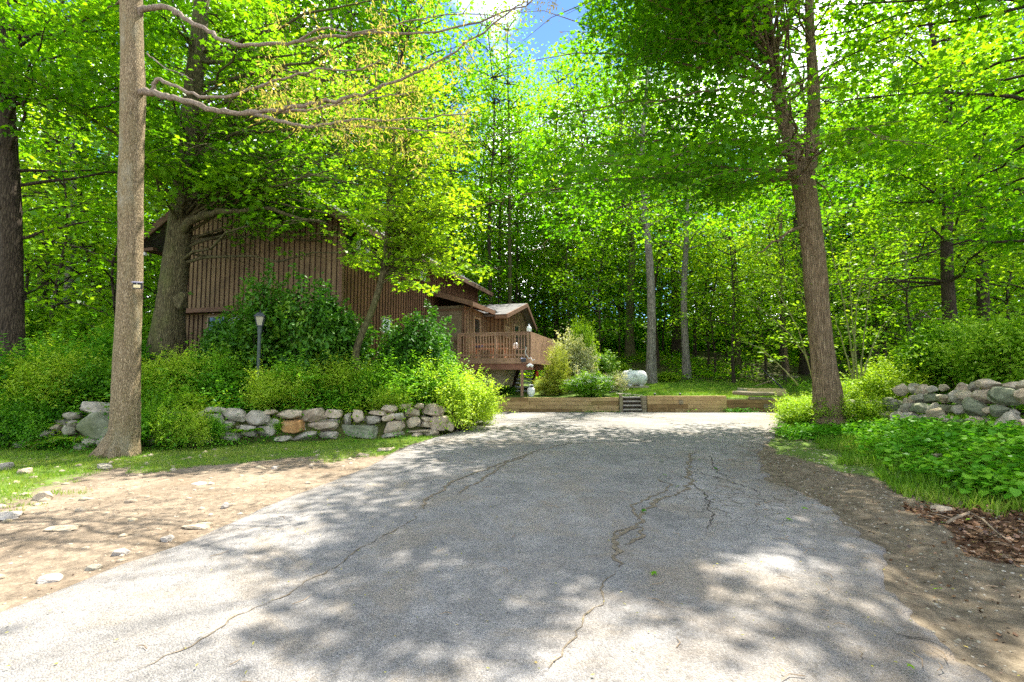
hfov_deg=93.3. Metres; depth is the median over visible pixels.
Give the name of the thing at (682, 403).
retaining wall
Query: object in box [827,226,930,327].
understorey tree
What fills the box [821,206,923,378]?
sapling clump
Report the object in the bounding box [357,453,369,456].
rock
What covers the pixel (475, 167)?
forest tree
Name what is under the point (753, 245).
forest tree
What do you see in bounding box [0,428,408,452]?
weeds
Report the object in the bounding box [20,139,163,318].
understorey tree
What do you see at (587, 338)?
flowering shrub
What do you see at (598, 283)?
understorey tree
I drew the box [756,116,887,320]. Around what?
forest tree
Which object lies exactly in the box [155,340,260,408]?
shrub
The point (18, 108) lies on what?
forest tree
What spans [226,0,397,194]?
forest tree
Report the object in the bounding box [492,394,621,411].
retaining wall
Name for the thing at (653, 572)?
fallen leaves
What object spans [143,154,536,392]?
wooden house
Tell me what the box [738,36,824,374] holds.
forest tree
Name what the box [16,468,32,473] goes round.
rock
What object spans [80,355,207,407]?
shrub
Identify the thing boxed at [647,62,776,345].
forest tree
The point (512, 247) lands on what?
understorey tree
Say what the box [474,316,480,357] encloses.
door
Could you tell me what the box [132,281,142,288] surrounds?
solar light
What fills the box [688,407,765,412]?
weeds
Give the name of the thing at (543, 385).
conifer shrub
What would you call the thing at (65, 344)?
shrub
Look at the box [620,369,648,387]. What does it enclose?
propane tank
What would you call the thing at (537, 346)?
deck
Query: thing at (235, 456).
grass
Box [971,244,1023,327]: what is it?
understorey tree
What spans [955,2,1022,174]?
forest tree
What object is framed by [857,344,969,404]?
shrub
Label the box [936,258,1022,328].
understorey tree
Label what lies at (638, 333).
woods
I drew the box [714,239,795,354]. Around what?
understorey tree
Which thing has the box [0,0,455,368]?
maple tree
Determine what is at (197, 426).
shrub
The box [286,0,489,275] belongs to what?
forest tree
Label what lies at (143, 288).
understorey tree
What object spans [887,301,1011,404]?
bush
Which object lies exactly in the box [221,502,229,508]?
rock
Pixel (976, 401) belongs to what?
stone wall
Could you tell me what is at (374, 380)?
shrub
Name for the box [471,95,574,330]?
forest tree
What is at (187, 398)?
shrub
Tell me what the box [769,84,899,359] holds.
forest tree
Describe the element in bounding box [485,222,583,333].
understorey tree
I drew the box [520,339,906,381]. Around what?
undergrowth
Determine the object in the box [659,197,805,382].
understorey tree
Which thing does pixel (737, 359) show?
forest tree
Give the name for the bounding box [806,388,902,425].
shrub
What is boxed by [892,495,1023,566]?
leaf litter
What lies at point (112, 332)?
bush
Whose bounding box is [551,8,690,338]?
forest tree
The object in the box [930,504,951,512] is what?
rock
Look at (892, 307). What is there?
forest tree
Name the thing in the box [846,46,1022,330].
forest tree
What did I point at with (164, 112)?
forest tree
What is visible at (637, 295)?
understorey tree
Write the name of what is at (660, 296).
understorey tree
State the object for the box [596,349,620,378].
shrub
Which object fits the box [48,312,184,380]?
shrub
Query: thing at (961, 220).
forest tree
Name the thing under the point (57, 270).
understorey tree
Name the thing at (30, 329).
bush
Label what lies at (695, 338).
understorey tree
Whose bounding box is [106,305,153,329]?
bush
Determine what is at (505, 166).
forest tree
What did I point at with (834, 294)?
understorey tree
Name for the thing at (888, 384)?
shrub
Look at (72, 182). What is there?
forest tree
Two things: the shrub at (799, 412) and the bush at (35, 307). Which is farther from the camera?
the bush at (35, 307)
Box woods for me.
[18,57,1019,351]
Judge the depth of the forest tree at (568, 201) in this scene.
44.28 m
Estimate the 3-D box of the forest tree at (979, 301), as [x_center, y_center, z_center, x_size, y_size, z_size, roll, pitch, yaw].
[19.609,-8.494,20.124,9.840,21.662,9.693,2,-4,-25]
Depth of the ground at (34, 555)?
5.05 m
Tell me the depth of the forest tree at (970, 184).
32.23 m
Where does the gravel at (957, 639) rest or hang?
on the ground at (34, 555)
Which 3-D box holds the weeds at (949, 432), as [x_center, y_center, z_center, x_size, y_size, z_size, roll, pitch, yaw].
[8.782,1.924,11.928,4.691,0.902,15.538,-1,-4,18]
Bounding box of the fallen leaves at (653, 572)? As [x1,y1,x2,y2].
[641,459,970,668]
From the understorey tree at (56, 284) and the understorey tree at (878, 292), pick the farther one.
the understorey tree at (878, 292)
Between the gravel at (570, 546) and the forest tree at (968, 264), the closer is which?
the gravel at (570, 546)
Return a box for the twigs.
[138,429,1023,681]
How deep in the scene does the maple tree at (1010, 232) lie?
10.46 m
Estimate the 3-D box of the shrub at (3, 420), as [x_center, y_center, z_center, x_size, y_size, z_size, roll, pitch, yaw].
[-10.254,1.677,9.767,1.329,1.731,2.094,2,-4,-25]
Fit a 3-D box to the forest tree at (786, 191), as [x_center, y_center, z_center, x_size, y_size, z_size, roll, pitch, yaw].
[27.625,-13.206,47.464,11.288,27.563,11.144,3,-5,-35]
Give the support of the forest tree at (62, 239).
on the ground at (34, 555)
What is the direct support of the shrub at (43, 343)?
on the ground at (34, 555)
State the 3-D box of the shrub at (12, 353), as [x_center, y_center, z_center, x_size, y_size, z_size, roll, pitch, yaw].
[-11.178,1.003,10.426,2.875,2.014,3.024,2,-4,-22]
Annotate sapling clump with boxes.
[726,262,811,385]
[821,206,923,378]
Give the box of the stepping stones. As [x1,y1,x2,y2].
[610,391,642,395]
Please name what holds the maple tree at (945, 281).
on the ground at (34, 555)
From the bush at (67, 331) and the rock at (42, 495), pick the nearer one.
the rock at (42, 495)
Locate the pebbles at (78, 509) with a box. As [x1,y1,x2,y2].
[0,446,394,578]
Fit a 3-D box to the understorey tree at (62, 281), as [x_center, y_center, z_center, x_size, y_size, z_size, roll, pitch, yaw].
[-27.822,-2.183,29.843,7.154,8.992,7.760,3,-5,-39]
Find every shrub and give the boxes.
[0,331,105,405]
[0,340,111,409]
[0,343,52,405]
[0,383,38,450]
[0,386,82,446]
[4,342,146,419]
[25,322,79,361]
[29,330,110,364]
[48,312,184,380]
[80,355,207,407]
[108,341,226,406]
[141,382,196,417]
[141,395,167,449]
[144,402,199,449]
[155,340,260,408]
[156,405,220,449]
[166,389,209,416]
[185,339,274,390]
[201,409,239,445]
[226,360,320,415]
[255,348,351,408]
[262,415,284,435]
[298,349,372,408]
[318,351,420,411]
[360,346,445,411]
[367,382,421,419]
[394,343,497,414]
[422,362,514,433]
[466,401,501,423]
[495,384,517,394]
[533,378,557,395]
[540,339,572,395]
[548,323,600,392]
[556,367,616,396]
[570,315,601,375]
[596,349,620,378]
[599,371,629,392]
[614,362,632,375]
[657,371,680,382]
[764,390,851,426]
[772,389,851,418]
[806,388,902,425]
[839,358,951,404]
[841,373,872,398]
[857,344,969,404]
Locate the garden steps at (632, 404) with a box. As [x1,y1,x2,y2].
[622,396,642,411]
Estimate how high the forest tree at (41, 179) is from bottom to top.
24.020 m
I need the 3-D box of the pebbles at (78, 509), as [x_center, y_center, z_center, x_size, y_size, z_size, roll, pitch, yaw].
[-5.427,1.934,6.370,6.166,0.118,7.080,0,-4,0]
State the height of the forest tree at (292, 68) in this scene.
27.796 m
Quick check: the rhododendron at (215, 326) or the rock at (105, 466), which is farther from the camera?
the rhododendron at (215, 326)
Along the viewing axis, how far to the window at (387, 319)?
17.08 m
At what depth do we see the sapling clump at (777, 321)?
13.36 m
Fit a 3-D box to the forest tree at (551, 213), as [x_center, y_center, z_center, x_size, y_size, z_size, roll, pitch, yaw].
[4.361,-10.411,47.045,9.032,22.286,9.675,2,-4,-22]
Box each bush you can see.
[25,305,70,347]
[25,316,40,347]
[26,296,100,341]
[33,302,142,350]
[83,315,150,346]
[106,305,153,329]
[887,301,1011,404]
[914,298,1023,414]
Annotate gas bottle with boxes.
[527,384,534,396]
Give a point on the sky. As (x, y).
(549, 32)
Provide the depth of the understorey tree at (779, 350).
36.52 m
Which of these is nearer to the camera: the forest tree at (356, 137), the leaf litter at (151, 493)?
the leaf litter at (151, 493)
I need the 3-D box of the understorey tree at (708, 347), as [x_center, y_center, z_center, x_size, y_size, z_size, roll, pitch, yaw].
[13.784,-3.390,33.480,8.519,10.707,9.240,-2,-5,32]
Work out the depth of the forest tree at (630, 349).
37.14 m
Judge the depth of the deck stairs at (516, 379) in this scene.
22.35 m
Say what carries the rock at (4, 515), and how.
on the ground at (34, 555)
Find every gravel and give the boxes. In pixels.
[31,427,827,676]
[760,434,1023,672]
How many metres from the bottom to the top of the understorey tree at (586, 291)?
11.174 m
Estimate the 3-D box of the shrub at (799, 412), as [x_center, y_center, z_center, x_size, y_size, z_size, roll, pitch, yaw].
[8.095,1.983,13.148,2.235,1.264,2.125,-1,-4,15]
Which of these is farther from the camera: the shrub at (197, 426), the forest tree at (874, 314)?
the forest tree at (874, 314)
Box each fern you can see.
[23,439,74,446]
[48,435,83,441]
[223,428,263,433]
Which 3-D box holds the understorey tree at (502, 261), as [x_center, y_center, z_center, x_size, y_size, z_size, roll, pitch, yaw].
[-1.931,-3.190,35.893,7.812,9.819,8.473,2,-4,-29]
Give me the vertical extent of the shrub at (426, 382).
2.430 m
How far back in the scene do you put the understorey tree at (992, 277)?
27.11 m
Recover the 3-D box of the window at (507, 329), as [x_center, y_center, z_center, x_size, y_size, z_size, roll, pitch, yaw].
[-0.208,-0.438,24.160,0.067,0.550,0.700,-1,-4,15]
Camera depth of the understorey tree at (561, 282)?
36.14 m
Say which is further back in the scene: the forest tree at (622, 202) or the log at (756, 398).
the forest tree at (622, 202)
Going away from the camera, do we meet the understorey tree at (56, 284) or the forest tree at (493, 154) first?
the understorey tree at (56, 284)
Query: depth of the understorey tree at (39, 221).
18.30 m
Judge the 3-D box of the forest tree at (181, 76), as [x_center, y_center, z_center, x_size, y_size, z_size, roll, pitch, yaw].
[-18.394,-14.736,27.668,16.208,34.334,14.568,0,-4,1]
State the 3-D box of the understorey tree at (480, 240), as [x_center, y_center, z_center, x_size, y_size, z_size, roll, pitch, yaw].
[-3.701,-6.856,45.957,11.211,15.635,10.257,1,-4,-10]
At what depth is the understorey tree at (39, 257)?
20.62 m
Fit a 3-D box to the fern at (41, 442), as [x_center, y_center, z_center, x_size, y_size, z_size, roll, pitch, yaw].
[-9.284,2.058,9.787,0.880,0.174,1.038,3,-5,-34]
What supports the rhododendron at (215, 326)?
on the ground at (34, 555)
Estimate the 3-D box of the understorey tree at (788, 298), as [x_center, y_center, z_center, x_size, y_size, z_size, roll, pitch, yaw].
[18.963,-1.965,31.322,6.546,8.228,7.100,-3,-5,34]
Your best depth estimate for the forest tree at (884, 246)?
42.10 m
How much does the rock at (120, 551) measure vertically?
0.054 m
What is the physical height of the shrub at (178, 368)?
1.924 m
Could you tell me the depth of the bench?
20.37 m
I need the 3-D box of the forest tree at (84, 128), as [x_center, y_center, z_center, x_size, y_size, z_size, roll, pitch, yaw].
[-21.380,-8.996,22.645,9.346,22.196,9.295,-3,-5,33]
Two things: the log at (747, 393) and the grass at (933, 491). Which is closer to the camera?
the grass at (933, 491)
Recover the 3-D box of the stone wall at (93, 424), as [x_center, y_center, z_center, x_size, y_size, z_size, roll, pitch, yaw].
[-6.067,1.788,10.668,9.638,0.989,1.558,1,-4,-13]
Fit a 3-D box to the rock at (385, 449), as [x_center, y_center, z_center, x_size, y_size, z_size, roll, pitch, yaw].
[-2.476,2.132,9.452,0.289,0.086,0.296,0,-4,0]
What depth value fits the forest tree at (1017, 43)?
24.82 m
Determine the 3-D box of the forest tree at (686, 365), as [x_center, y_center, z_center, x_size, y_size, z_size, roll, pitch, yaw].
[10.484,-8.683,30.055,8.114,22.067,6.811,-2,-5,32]
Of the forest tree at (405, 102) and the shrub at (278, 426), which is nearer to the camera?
the shrub at (278, 426)
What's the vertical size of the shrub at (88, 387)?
2.123 m
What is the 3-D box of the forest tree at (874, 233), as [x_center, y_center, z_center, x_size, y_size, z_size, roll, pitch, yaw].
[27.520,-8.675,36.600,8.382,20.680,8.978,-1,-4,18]
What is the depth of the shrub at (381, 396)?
11.60 m
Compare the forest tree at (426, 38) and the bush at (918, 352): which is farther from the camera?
the forest tree at (426, 38)
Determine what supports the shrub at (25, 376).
on the ground at (34, 555)
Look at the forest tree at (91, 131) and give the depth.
24.13 m
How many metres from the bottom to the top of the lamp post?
2.372 m
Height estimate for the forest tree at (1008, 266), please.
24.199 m
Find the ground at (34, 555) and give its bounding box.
[0,323,1023,681]
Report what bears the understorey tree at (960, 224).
on the ground at (34, 555)
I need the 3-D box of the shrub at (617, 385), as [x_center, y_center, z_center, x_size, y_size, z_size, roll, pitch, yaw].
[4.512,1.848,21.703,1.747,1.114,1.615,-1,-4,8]
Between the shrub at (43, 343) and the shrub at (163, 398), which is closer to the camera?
the shrub at (163, 398)
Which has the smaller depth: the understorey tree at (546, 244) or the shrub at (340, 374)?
the shrub at (340, 374)
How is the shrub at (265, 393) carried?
on the ground at (34, 555)
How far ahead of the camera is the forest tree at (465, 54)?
32.81 m
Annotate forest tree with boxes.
[12,0,175,309]
[14,0,166,313]
[14,45,105,306]
[15,56,80,228]
[17,1,218,311]
[17,2,111,297]
[17,48,68,257]
[18,0,173,308]
[21,0,180,312]
[24,130,102,315]
[29,0,343,165]
[30,6,225,296]
[80,16,210,305]
[85,0,311,289]
[144,0,370,261]
[153,36,255,280]
[170,0,414,203]
[203,0,454,221]
[215,2,349,313]
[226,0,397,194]
[236,0,468,268]
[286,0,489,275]
[302,0,517,279]
[319,7,449,261]
[323,41,412,208]
[334,0,522,275]
[411,69,516,304]
[423,104,485,263]
[425,0,571,304]
[429,66,549,304]
[441,103,507,302]
[444,54,558,303]
[446,0,580,303]
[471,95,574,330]
[473,156,534,298]
[484,73,592,336]
[488,120,570,307]
[498,53,619,345]
[506,30,641,323]
[521,26,638,334]
[521,122,602,343]
[521,123,595,322]
[526,47,679,360]
[551,1,707,383]
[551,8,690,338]
[586,89,689,311]
[593,82,705,334]
[611,81,745,355]
[628,62,750,378]
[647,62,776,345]
[672,71,794,371]
[698,163,748,308]
[705,11,922,374]
[713,130,791,341]
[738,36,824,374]
[747,80,834,342]
[752,61,907,322]
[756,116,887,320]
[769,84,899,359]
[785,1,1013,361]
[787,58,963,361]
[790,110,863,344]
[822,85,939,358]
[829,175,937,349]
[838,177,937,353]
[844,0,1023,322]
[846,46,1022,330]
[848,63,991,334]
[873,64,967,326]
[878,28,1023,330]
[886,17,1017,308]
[899,13,1023,317]
[909,0,1023,218]
[922,133,1023,319]
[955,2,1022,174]
[959,120,1023,322]
[963,61,1023,294]
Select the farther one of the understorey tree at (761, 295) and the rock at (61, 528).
the understorey tree at (761, 295)
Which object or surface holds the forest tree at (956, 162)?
on the ground at (34, 555)
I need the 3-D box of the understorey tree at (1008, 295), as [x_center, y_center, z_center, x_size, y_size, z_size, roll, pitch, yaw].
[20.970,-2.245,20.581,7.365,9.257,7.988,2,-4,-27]
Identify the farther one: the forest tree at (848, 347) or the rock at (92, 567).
the forest tree at (848, 347)
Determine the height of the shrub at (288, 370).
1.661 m
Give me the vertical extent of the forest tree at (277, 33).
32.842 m
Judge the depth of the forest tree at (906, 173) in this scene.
39.09 m
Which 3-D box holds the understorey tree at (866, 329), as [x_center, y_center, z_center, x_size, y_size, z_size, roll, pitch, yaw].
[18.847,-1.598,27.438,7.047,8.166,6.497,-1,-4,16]
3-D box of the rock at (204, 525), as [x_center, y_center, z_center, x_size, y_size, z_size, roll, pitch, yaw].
[-3.087,1.814,4.754,0.274,0.040,0.189,0,-4,0]
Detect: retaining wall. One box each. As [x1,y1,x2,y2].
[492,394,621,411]
[640,396,726,411]
[726,400,778,412]
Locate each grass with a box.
[0,403,432,511]
[610,379,811,398]
[795,413,1023,517]
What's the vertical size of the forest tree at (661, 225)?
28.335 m
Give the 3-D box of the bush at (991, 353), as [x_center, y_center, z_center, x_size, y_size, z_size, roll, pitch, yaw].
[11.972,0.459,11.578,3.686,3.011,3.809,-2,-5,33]
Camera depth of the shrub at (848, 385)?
16.23 m
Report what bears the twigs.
on the ground at (34, 555)
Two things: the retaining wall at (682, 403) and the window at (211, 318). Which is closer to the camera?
the window at (211, 318)
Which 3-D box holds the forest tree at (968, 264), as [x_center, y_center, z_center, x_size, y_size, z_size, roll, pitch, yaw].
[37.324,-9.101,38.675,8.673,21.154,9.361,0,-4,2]
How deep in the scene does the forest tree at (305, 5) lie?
29.23 m
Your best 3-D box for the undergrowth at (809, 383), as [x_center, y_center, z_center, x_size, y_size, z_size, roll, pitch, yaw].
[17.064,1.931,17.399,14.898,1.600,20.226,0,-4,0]
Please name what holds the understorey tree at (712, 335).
on the ground at (34, 555)
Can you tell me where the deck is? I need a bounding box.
[457,331,554,395]
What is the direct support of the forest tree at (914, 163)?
on the ground at (34, 555)
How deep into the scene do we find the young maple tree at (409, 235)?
12.56 m
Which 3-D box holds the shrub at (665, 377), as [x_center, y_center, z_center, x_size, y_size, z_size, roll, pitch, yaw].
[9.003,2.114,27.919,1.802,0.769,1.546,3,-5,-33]
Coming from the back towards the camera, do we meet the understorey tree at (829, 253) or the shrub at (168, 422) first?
the understorey tree at (829, 253)
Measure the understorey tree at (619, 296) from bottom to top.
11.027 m
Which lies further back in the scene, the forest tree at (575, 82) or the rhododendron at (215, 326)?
the forest tree at (575, 82)
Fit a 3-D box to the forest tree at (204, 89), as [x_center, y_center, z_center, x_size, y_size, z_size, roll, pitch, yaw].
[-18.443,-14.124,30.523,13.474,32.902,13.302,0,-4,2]
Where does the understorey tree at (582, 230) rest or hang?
on the ground at (34, 555)
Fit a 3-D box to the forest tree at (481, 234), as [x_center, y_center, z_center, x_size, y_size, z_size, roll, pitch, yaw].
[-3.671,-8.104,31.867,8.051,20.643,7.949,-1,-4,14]
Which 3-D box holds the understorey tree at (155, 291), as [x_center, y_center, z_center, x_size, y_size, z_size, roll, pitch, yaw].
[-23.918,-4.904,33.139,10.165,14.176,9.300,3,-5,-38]
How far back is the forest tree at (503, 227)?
48.27 m
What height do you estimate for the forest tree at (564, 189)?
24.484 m
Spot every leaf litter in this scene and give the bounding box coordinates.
[1,447,385,589]
[761,439,1023,672]
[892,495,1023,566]
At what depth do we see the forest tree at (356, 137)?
44.62 m
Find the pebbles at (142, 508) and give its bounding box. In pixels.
[0,443,387,603]
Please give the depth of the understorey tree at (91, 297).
15.68 m
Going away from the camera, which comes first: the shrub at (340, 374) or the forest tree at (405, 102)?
the shrub at (340, 374)
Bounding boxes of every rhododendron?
[196,296,246,367]
[208,258,305,382]
[263,263,378,402]
[360,299,457,383]
[421,319,460,373]
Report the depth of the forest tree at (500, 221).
36.27 m
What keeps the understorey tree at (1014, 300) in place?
on the ground at (34, 555)
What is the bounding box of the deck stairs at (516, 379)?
[512,370,536,390]
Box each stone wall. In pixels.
[0,401,453,449]
[846,379,1023,426]
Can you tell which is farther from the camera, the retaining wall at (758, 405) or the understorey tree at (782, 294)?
the understorey tree at (782, 294)
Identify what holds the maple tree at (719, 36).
on the ground at (34, 555)
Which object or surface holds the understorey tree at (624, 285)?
on the ground at (34, 555)
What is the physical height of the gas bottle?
0.480 m
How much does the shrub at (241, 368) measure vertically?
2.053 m
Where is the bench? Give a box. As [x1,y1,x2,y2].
[473,343,507,357]
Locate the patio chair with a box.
[516,338,526,357]
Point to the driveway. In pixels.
(592, 590)
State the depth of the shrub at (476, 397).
12.55 m
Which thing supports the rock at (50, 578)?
on the ground at (34, 555)
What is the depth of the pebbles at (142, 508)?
5.68 m
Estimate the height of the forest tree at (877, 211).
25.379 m
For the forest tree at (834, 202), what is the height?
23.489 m
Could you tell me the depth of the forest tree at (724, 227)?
54.12 m
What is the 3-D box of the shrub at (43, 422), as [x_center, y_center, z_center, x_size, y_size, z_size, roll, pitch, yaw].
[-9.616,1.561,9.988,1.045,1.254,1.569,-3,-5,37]
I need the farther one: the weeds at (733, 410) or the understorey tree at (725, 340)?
the understorey tree at (725, 340)
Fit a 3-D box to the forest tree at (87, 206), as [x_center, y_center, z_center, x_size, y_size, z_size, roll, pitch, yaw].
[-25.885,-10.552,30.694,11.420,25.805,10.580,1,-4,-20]
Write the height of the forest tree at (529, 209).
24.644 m
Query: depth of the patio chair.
20.77 m
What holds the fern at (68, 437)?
on the ground at (34, 555)
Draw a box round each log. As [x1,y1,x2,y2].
[732,391,774,395]
[748,396,780,401]
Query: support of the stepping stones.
on the ground at (34, 555)
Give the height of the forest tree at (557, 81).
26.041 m
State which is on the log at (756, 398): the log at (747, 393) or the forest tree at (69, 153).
the log at (747, 393)
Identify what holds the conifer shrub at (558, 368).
on the ground at (34, 555)
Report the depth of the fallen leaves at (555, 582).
4.70 m
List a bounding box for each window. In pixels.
[207,316,225,334]
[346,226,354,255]
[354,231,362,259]
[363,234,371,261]
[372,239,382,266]
[381,316,391,334]
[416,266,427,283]
[505,326,509,337]
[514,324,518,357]
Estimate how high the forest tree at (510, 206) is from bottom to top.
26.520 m
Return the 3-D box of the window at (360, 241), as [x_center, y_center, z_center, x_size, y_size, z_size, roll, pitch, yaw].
[-4.984,-3.090,15.731,0.067,0.940,0.400,-1,-4,15]
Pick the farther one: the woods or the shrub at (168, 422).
the woods
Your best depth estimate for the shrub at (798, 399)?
14.42 m
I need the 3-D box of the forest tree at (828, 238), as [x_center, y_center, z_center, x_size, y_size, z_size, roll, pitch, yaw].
[22.297,-9.279,34.738,9.141,22.295,9.866,4,-5,-43]
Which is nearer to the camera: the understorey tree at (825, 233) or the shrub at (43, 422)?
the shrub at (43, 422)
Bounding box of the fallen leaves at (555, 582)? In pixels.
[5,418,1021,679]
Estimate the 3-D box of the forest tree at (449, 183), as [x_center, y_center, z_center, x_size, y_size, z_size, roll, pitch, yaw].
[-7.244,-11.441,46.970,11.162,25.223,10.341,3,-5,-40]
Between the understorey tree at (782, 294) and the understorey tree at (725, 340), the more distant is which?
the understorey tree at (725, 340)
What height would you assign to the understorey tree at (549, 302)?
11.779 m
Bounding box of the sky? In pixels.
[10,0,1023,321]
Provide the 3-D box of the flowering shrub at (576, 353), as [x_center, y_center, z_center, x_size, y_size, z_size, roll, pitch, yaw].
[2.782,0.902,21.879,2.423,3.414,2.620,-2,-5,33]
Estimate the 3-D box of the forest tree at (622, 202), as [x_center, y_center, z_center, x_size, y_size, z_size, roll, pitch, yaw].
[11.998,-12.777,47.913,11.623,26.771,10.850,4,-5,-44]
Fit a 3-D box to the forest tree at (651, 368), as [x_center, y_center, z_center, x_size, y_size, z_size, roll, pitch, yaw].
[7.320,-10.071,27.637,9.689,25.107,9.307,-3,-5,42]
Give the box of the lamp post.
[254,310,265,405]
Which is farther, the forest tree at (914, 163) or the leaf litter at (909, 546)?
the forest tree at (914, 163)
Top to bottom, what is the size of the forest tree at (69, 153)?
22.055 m
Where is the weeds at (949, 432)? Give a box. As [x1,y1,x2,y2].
[769,408,1023,499]
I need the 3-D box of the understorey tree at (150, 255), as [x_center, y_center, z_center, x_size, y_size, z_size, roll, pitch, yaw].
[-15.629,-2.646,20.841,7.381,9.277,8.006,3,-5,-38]
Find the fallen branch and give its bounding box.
[745,373,797,377]
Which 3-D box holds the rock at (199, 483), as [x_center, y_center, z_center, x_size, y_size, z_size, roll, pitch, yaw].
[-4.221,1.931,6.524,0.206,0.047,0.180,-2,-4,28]
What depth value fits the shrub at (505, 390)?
20.39 m
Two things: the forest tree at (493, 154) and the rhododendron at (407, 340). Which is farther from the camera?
the forest tree at (493, 154)
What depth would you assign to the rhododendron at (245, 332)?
12.47 m
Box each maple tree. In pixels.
[0,0,254,360]
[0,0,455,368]
[56,0,564,458]
[305,44,512,372]
[457,0,995,426]
[761,0,1023,279]
[764,0,1023,383]
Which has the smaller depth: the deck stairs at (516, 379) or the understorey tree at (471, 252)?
the deck stairs at (516, 379)
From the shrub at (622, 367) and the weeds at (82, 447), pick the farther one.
the shrub at (622, 367)
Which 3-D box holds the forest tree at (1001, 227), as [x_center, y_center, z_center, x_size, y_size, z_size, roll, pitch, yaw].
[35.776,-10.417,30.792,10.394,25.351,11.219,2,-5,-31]
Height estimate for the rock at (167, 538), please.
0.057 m
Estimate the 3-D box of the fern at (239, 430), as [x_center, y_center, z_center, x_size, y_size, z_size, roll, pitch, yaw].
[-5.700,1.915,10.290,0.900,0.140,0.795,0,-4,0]
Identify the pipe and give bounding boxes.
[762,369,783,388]
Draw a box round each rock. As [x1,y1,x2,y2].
[0,462,14,469]
[0,511,22,520]
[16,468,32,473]
[32,491,53,500]
[36,573,62,583]
[43,523,82,531]
[84,564,102,570]
[97,463,112,469]
[110,548,129,555]
[160,535,174,541]
[181,522,214,528]
[191,481,206,484]
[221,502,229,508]
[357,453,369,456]
[377,447,392,451]
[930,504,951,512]
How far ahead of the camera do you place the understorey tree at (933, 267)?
38.54 m
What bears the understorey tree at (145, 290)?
on the ground at (34, 555)
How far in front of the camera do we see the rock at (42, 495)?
5.78 m
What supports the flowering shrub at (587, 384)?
on the ground at (34, 555)
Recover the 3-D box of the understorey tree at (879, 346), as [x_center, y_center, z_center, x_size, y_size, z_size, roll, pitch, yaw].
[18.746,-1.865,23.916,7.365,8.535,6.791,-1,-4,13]
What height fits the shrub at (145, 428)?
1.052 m
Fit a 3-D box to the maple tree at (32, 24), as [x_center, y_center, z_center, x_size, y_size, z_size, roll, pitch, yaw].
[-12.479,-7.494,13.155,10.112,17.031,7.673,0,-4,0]
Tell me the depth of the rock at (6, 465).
7.66 m
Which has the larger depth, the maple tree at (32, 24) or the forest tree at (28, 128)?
the forest tree at (28, 128)
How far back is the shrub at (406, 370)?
12.37 m
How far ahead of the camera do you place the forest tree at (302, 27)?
30.44 m
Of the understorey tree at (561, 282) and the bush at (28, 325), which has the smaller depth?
the bush at (28, 325)
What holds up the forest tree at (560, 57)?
on the ground at (34, 555)
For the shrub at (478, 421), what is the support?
on the ground at (34, 555)
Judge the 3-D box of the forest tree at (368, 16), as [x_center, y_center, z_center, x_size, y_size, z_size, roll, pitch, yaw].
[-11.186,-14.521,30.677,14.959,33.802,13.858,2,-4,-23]
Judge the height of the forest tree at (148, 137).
34.324 m
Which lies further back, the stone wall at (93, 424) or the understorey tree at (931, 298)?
the understorey tree at (931, 298)
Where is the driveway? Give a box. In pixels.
[0,412,992,681]
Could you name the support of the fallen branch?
on the ground at (34, 555)
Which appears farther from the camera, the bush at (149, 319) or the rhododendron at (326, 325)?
the bush at (149, 319)
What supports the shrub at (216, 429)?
on the ground at (34, 555)
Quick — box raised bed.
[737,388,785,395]
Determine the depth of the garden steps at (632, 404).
18.77 m
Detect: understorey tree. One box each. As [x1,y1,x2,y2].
[18,130,158,325]
[19,106,160,342]
[19,149,99,312]
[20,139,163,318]
[23,148,199,343]
[23,207,111,315]
[24,241,109,314]
[27,217,156,318]
[39,181,170,315]
[77,255,160,313]
[84,179,169,314]
[426,202,514,301]
[447,194,530,301]
[455,232,544,307]
[456,178,575,328]
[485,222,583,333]
[506,205,623,342]
[513,212,597,347]
[528,172,654,326]
[542,230,656,352]
[559,251,620,321]
[572,219,670,357]
[580,163,752,367]
[585,223,664,332]
[614,234,723,353]
[621,182,771,358]
[656,215,774,367]
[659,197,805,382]
[662,225,780,372]
[679,220,772,359]
[687,213,844,377]
[698,162,865,360]
[706,202,857,385]
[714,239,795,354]
[749,190,891,321]
[751,249,861,345]
[771,181,896,360]
[771,236,909,373]
[784,238,918,380]
[827,222,962,368]
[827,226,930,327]
[840,210,1015,362]
[842,221,997,336]
[859,218,1018,339]
[878,236,1023,337]
[881,172,1023,333]
[883,169,1018,326]
[897,123,1023,323]
[908,191,1023,330]
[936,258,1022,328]
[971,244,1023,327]
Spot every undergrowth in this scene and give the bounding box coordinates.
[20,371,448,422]
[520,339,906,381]
[759,374,1023,409]
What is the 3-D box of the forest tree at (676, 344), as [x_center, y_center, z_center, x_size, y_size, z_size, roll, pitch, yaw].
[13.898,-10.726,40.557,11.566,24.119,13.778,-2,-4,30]
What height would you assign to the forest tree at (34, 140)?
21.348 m

